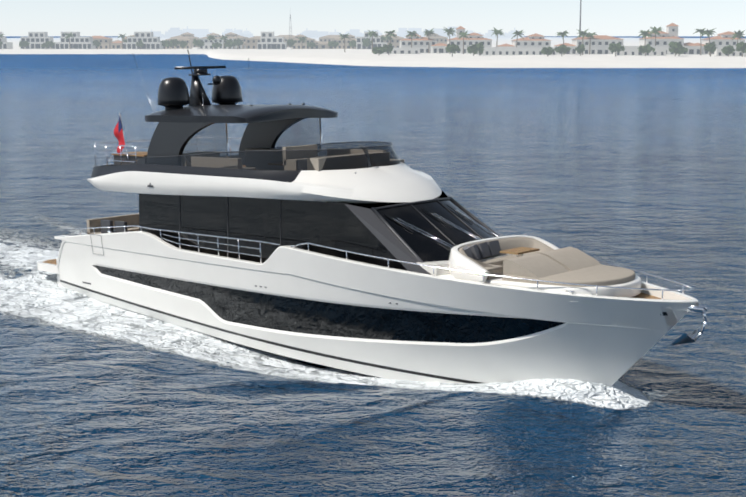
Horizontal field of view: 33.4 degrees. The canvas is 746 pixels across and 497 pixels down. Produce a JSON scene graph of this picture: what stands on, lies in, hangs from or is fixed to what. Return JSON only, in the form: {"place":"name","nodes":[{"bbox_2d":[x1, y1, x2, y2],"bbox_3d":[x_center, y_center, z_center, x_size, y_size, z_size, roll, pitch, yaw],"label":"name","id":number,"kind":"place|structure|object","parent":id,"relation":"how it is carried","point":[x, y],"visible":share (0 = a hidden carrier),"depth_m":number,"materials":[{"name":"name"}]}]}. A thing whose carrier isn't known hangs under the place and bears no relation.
{"place":"outdoors","nodes":[
{"label":"outdoors","id":0,"kind":"place"},
{"bbox_2d":[82,183,397,304],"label":"hull fittings","id":1,"kind":"object","parent":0,"point":[149,185],"visible":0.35,"depth_m":43.19,"materials":[{"name":"silver metal"}]},
{"bbox_2d":[183,119,319,153],"bbox_3d":[-4.023,-3.604,41.260,2.445,1.420,4.000,7,11,44],"label":"hardtop side glass","id":2,"kind":"object","parent":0,"point":[274,144],"visible":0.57,"depth_m":41.82,"materials":[{"name":"clear glass"}]},
{"bbox_2d":[150,26,523,37],"bbox_3d":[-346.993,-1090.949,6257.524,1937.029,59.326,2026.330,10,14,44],"label":"distant skyline","id":3,"kind":"structure","parent":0,"point":[173,32],"depth_m":6055.72,"materials":[{"name":"grey"}]},
{"bbox_2d":[180,197,500,262],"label":"window mullions","id":4,"kind":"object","parent":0,"point":[404,243],"depth_m":35.51,"materials":[{"name":"black metal"}]},
{"bbox_2d":[0,36,745,496],"bbox_3d":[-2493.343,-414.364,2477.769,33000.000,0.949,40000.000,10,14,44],"label":"water","id":5,"kind":"structure","parent":0,"point":[638,168],"depth_m":40.96,"materials":[{"name":"blue liquid"}]},
{"bbox_2d":[56,231,697,385],"bbox_3d":[-0.989,1.516,39.080,25.100,4.017,5.897,7,11,44],"label":"hull","id":6,"kind":"object","parent":5,"relation":"in","point":[325,310],"visible":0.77,"depth_m":34.85,"materials":[{"name":"white paint"}]},
{"bbox_2d":[37,258,61,284],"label":"swim platform","id":7,"kind":"structure","parent":6,"relation":"attached to","point":[48,265],"depth_m":46.69,"materials":[{"name":"white wood"}]},
{"bbox_2d":[54,235,68,240],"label":"stern wings","id":8,"kind":"object","parent":6,"relation":"on","point":[61,237],"visible":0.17,"depth_m":45.40},
{"bbox_2d":[86,145,403,233],"bbox_3d":[-4.891,-1.678,42.213,12.740,3.905,4.410,7,11,44],"label":"furniture","id":9,"kind":"object","parent":6,"relation":"on","point":[133,219],"visible":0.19,"depth_m":43.60,"materials":[{"name":"brown"}]},
{"bbox_2d":[114,113,128,159],"bbox_3d":[-8.715,-3.883,42.980,0.726,1.606,0.180,7,11,44],"label":"ensign","id":10,"kind":"object","parent":9,"relation":"attached to","point":[119,133],"visible":0.9,"depth_m":42.95,"materials":[{"name":"red"}]},
{"bbox_2d":[139,190,495,262],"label":"cabin windows","id":11,"kind":"structure","parent":6,"relation":"on","point":[303,221],"depth_m":37.47,"materials":[{"name":"black glass"}]},
{"bbox_2d":[87,162,441,202],"bbox_3d":[-3.499,-2.370,40.944,13.900,1.000,5.600,7,11,44],"label":"flybridge hull","id":12,"kind":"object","parent":11,"relation":"on","point":[400,182],"depth_m":37.16,"materials":[{"name":"white paint"}]},
{"bbox_2d":[147,118,304,156],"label":"hardtop legs","id":13,"kind":"object","parent":12,"relation":"on","point":[170,138],"visible":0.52,"depth_m":41.59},
{"bbox_2d":[145,105,337,122],"bbox_3d":[-4.496,-4.555,41.574,5.750,0.480,4.240,7,11,44],"label":"hardtop","id":14,"kind":"object","parent":13,"relation":"on","point":[226,113],"visible":0.98,"depth_m":39.78,"materials":[{"name":"black"}]},
{"bbox_2d":[132,53,249,110],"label":"antennas","id":15,"kind":"object","parent":14,"relation":"on","point":[202,92],"visible":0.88,"depth_m":41.91,"materials":[{"name":"silver metal"}]},
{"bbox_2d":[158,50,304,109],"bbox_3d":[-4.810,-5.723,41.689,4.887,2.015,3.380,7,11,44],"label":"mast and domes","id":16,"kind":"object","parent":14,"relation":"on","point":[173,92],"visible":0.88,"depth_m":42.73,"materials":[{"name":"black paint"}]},
{"bbox_2d":[225,118,321,151],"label":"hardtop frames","id":17,"kind":"structure","parent":14,"relation":"attached to","point":[320,135],"depth_m":41.71,"materials":[{"name":"black metal"}]},
{"bbox_2d":[134,142,400,170],"bbox_3d":[-4.063,-3.120,41.383,11.871,0.850,5.010,7,11,44],"label":"flybridge windscreen","id":18,"kind":"object","parent":12,"relation":"on","point":[362,157],"visible":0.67,"depth_m":37.48,"materials":[{"name":"black glass"}]},
{"bbox_2d":[140,141,392,158],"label":"flybridge windscreen trim","id":19,"kind":"structure","parent":18,"relation":"attached to","point":[290,150],"depth_m":38.54,"materials":[{"name":"black metal"}]},
{"bbox_2d":[73,136,691,299],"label":"rails","id":20,"kind":"object","parent":6,"relation":"on","point":[308,243],"visible":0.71,"depth_m":37.51,"materials":[{"name":"silver metal"}]},
{"bbox_2d":[343,192,448,274],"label":"pillars","id":21,"kind":"structure","parent":6,"relation":"attached to","point":[367,231],"depth_m":34.87,"materials":[{"name":"grey"}]},
{"bbox_2d":[416,235,640,301],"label":"foredeck mouldings","id":22,"kind":"object","parent":6,"relation":"on","point":[457,260],"visible":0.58,"depth_m":32.56,"materials":[{"name":"white plastic"}]},
{"bbox_2d":[458,237,634,286],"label":"foredeck cushions","id":23,"kind":"object","parent":22,"relation":"on","point":[565,264],"visible":0.77,"depth_m":32.79,"materials":[{"name":"beige fabric"}]},
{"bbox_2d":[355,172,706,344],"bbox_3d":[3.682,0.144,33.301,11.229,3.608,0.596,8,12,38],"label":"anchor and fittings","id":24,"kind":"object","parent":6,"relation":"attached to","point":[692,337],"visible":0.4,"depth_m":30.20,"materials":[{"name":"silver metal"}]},
{"bbox_2d":[0,37,745,67],"bbox_3d":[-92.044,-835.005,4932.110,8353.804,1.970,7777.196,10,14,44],"label":"beach","id":25,"kind":"structure","parent":0,"point":[360,57],"depth_m":445.91,"materials":[{"name":"beige sand"}]},
{"bbox_2d":[0,23,745,55],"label":"buildings","id":26,"kind":"structure","parent":25,"relation":"on","point":[534,44],"depth_m":552.98,"materials":[{"name":"grey concrete"}]},
{"bbox_2d":[0,26,745,56],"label":"palm trees","id":27,"kind":"object","parent":25,"relation":"on","point":[476,48],"depth_m":502.73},
{"bbox_2d":[289,0,580,37],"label":"tower","id":28,"kind":"structure","parent":25,"relation":"on","point":[579,23],"depth_m":520.98,"materials":[{"name":"grey"}]},
{"bbox_2d":[0,0,745,35],"label":"sky","id":29,"kind":"structure","parent":0,"point":[17,17],"materials":[{"name":"white"}]},
{"bbox_2d":[500,247,539,254],"bbox_3d":[3.991,0.062,33.817,0.620,0.050,0.950,6,11,44],"label":"foredeck table","id":30,"kind":"object","parent":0,"point":[519,250],"visible":1,"depth_m":33.70,"materials":[{"name":"brown wood"}]}
]}

